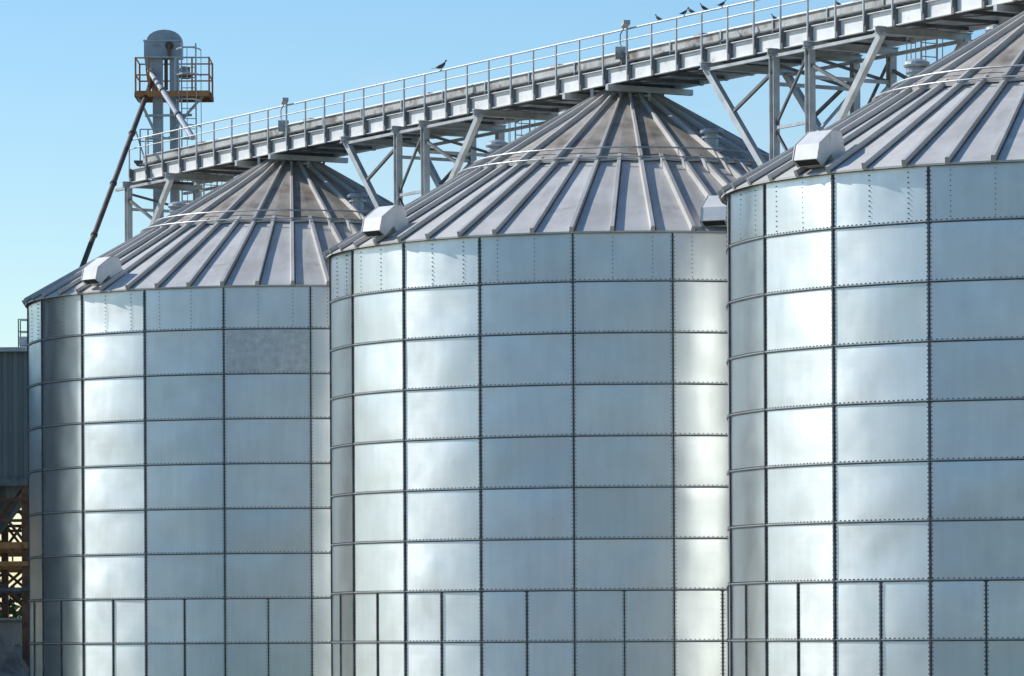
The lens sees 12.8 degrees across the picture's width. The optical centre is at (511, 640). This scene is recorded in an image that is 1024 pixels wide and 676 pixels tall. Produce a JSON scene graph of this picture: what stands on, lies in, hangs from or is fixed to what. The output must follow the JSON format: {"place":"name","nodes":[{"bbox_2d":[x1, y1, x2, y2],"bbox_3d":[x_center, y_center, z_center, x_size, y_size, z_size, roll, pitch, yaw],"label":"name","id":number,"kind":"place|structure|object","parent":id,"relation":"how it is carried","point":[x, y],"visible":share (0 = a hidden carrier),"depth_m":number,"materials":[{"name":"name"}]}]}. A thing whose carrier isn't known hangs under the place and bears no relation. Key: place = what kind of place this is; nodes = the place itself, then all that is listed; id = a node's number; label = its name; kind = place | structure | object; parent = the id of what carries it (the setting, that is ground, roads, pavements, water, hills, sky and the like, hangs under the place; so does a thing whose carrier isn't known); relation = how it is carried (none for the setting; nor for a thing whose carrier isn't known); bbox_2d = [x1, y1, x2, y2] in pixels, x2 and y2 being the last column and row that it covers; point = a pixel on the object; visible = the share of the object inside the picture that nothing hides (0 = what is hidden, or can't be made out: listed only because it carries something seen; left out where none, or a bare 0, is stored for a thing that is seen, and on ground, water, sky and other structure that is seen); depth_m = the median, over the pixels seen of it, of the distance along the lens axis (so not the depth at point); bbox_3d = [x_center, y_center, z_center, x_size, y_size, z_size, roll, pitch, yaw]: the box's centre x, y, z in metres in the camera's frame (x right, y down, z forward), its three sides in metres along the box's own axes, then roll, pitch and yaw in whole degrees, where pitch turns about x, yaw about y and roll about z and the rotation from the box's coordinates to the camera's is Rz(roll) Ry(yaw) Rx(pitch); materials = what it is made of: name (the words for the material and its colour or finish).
{"place":"outdoors","nodes":[
{"label":"outdoors","id":0,"kind":"place"},
{"bbox_2d":[0,319,28,666],"bbox_3d":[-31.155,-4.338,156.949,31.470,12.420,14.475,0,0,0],"label":"industrial shed","id":1,"kind":"structure","parent":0,"point":[13,441],"depth_m":149.96,"materials":[{"name":"metal"}]},
{"bbox_2d":[0,0,987,616],"label":"sky","id":2,"kind":"structure","parent":0,"point":[69,107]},
{"label":"ground","id":3,"kind":"structure","parent":0,"visible":0},
{"bbox_2d":[0,579,21,617],"bbox_3d":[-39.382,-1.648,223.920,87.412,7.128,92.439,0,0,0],"label":"distant trees","id":4,"kind":"object","parent":3,"relation":"on","point":[13,608],"visible":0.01,"depth_m":179.68,"materials":[{"name":"green plant"}]},
{"bbox_2d":[0,627,28,675],"bbox_3d":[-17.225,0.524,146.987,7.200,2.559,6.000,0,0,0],"label":"rubble heap","id":5,"kind":"object","parent":3,"relation":"on","point":[12,663],"visible":0.64,"depth_m":146.11,"materials":[{"name":"grey stone"}]},
{"bbox_2d":[79,30,213,266],"bbox_3d":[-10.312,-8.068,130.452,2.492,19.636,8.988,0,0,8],"label":"bucket elevator","id":6,"kind":"object","parent":3,"relation":"on","point":[160,46],"visible":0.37,"depth_m":133.56,"materials":[{"name":"metal"}]},
{"bbox_2d":[115,172,234,240],"bbox_3d":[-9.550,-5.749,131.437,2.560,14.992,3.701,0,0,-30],"label":"support trestle","id":7,"kind":"object","parent":3,"relation":"on","point":[166,188],"visible":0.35,"depth_m":131.67,"materials":[{"name":"grey metal"}]},
{"bbox_2d":[128,0,1023,185],"bbox_3d":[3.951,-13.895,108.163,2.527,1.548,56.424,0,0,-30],"label":"conveyor gallery","id":8,"kind":"object","parent":7,"relation":"on","point":[672,67],"visible":0.91,"depth_m":110.89,"materials":[{"name":"metal"}]},
{"bbox_2d":[432,60,446,68],"bbox_3d":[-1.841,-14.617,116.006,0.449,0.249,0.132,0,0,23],"label":"pigeon","id":9,"kind":"object","parent":8,"relation":"on","point":[441,66],"visible":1,"depth_m":115.94,"materials":[{"name":"grey"}]},
{"bbox_2d":[22,150,393,675],"bbox_3d":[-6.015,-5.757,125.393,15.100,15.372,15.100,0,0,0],"label":"grain silo","id":10,"kind":"object","parent":3,"relation":"on","point":[178,385],"visible":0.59,"depth_m":119.01,"materials":[{"name":"metal"}]},
{"bbox_2d":[195,174,221,196],"bbox_3d":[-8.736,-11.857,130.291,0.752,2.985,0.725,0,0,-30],"label":"access ladder","id":11,"kind":"object","parent":10,"relation":"on","point":[204,182],"visible":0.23,"depth_m":129.96,"materials":[{"name":"grey metal"}]},
{"bbox_2d":[339,109,557,207],"bbox_3d":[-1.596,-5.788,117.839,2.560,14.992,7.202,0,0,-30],"label":"support trestle","id":12,"kind":"object","parent":3,"relation":"on","point":[426,130],"visible":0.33,"depth_m":117.67,"materials":[{"name":"grey metal"}]},
{"bbox_2d":[323,81,768,675],"bbox_3d":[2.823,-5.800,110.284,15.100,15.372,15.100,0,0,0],"label":"grain silo","id":13,"kind":"object","parent":3,"relation":"on","point":[529,397],"visible":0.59,"depth_m":103.82,"materials":[{"name":"metal"}]},
{"bbox_2d":[504,110,534,141],"bbox_3d":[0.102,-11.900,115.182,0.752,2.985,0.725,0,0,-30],"label":"access ladder","id":14,"kind":"object","parent":13,"relation":"on","point":[515,120],"visible":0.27,"depth_m":114.98,"materials":[{"name":"grey metal"}]},
{"bbox_2d":[699,26,972,165],"bbox_3d":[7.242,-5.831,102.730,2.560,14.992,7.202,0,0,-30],"label":"support trestle","id":15,"kind":"object","parent":3,"relation":"on","point":[775,69],"visible":0.27,"depth_m":102.67,"materials":[{"name":"grey metal"}]},
{"bbox_2d":[717,11,1023,675],"bbox_3d":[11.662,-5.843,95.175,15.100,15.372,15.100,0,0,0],"label":"grain silo","id":16,"kind":"object","parent":3,"relation":"on","point":[875,314],"visible":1,"depth_m":89.80,"materials":[{"name":"metal"}]},
{"bbox_2d":[906,28,942,77],"bbox_3d":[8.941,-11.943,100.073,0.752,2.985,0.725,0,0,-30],"label":"access ladder","id":17,"kind":"object","parent":16,"relation":"on","point":[921,42],"visible":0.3,"depth_m":99.87,"materials":[{"name":"grey metal"}]}
]}

